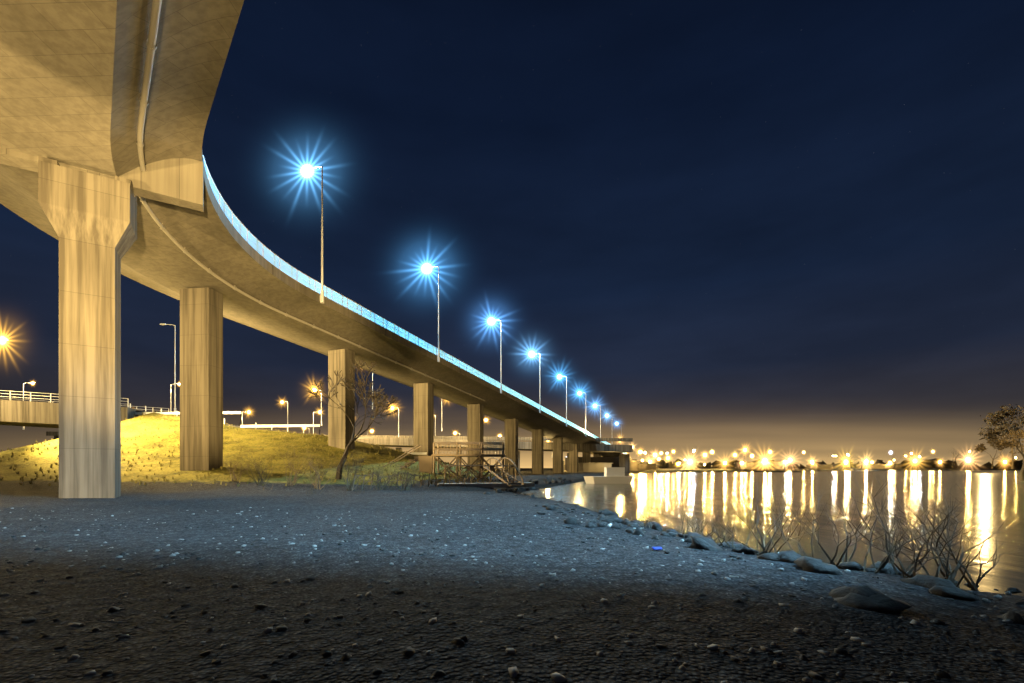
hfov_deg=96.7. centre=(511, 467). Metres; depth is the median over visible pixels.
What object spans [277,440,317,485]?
bush
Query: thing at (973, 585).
shore shrub
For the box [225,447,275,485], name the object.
bush
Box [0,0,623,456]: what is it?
viaduct deck
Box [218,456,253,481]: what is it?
bush
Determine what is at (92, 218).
viaduct pier
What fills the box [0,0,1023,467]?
sky
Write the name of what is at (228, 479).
embankment grass tufts
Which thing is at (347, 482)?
bush
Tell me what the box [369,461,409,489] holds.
bush
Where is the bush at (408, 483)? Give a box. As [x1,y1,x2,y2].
[386,465,421,489]
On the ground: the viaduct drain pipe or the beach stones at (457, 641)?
the beach stones at (457, 641)
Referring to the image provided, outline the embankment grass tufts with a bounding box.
[0,410,504,486]
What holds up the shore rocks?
on the ground
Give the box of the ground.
[0,412,1023,682]
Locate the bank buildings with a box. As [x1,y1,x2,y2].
[563,457,978,470]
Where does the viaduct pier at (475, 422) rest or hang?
on the ground
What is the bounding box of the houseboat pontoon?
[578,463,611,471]
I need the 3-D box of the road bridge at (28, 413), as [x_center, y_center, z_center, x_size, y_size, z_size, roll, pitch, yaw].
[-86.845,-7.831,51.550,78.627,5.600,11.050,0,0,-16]
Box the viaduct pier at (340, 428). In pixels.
[328,349,354,449]
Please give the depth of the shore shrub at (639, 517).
13.93 m
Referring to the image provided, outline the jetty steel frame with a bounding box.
[419,442,524,485]
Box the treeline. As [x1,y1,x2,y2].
[643,458,1022,467]
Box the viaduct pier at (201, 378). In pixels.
[180,287,222,470]
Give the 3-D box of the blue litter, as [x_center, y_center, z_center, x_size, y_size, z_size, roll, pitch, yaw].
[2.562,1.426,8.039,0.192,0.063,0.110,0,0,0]
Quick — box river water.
[521,470,1023,595]
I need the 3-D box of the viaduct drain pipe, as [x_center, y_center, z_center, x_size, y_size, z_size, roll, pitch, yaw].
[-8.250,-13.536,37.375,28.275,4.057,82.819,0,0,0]
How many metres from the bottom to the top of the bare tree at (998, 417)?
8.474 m
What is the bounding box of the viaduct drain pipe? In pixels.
[136,0,484,400]
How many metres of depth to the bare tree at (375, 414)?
35.50 m
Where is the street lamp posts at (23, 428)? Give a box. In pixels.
[0,323,441,436]
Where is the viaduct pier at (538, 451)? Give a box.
[532,429,543,473]
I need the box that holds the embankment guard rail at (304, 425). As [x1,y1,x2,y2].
[130,404,426,454]
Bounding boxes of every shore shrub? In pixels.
[629,506,652,527]
[677,504,724,538]
[687,512,743,547]
[716,471,828,555]
[752,483,911,568]
[819,459,998,576]
[855,474,1016,587]
[873,476,1023,590]
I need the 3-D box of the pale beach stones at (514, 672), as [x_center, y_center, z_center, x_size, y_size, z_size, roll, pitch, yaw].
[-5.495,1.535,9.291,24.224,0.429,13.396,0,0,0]
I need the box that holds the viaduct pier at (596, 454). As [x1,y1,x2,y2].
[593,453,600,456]
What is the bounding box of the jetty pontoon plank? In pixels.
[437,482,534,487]
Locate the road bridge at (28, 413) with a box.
[0,399,147,427]
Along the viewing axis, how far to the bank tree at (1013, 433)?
193.68 m
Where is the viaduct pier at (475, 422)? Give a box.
[467,404,483,469]
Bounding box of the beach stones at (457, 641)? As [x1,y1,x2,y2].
[0,520,1023,682]
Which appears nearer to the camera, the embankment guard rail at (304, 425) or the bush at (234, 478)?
the bush at (234, 478)
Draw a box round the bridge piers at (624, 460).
[46,431,632,473]
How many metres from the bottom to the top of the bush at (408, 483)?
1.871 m
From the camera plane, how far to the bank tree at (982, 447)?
225.61 m
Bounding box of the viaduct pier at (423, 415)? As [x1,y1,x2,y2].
[413,382,433,455]
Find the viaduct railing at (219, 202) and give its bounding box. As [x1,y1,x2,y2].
[203,156,609,443]
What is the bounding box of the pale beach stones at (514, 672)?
[0,507,1023,682]
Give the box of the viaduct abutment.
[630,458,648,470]
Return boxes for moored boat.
[584,467,633,483]
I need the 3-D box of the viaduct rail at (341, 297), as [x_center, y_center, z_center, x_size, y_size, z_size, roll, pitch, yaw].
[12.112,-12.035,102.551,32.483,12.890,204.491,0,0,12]
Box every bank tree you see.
[973,438,1013,468]
[988,429,1023,468]
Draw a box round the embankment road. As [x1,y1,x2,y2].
[136,410,313,434]
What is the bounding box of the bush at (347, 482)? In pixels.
[330,448,372,490]
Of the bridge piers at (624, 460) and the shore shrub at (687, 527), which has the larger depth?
the bridge piers at (624, 460)
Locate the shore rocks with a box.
[483,477,1023,624]
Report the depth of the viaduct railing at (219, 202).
44.71 m
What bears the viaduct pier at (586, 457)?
on the ground
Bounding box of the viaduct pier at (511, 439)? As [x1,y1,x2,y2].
[505,418,517,474]
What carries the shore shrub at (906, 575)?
on the ground
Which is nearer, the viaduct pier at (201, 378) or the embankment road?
the viaduct pier at (201, 378)
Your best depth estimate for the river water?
22.69 m
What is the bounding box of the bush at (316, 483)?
[288,450,346,489]
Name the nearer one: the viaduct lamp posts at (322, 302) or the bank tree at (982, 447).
the viaduct lamp posts at (322, 302)
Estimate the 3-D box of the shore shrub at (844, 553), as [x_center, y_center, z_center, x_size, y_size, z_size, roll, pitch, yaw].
[5.134,0.933,7.532,2.321,1.508,2.025,0,0,-39]
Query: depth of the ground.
5.19 m
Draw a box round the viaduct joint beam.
[0,147,203,211]
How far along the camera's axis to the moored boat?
55.23 m
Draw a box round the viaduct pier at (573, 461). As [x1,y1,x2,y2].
[569,444,577,472]
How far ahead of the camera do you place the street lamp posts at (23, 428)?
65.86 m
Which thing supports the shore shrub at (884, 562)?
on the ground
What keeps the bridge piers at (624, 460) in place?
on the ground
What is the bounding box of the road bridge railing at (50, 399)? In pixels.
[0,390,168,411]
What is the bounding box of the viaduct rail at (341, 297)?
[203,159,626,453]
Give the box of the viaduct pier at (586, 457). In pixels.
[582,452,590,462]
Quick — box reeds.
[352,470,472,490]
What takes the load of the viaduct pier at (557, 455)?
on the ground
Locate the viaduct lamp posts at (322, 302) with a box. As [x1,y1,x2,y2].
[302,166,621,453]
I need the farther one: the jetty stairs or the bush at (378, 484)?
the jetty stairs
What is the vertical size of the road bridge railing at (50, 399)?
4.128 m
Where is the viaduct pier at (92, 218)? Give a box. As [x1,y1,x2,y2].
[38,156,136,497]
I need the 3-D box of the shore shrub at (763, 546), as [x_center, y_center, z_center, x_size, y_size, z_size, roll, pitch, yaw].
[4.990,0.885,8.960,1.996,1.716,2.617,0,0,27]
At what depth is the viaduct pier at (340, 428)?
51.19 m
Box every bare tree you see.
[307,360,398,478]
[978,404,1023,480]
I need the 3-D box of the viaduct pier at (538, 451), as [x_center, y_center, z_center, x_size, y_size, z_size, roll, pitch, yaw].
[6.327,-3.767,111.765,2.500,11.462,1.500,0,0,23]
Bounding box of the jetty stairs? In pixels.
[383,445,420,468]
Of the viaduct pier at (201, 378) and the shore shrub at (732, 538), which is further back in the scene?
the viaduct pier at (201, 378)
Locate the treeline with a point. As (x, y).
(935, 463)
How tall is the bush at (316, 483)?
2.858 m
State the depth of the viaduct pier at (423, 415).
66.23 m
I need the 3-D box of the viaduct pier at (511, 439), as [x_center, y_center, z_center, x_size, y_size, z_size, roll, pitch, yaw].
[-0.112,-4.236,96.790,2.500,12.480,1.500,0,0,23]
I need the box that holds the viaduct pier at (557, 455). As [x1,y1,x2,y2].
[553,437,562,472]
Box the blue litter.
[652,547,661,550]

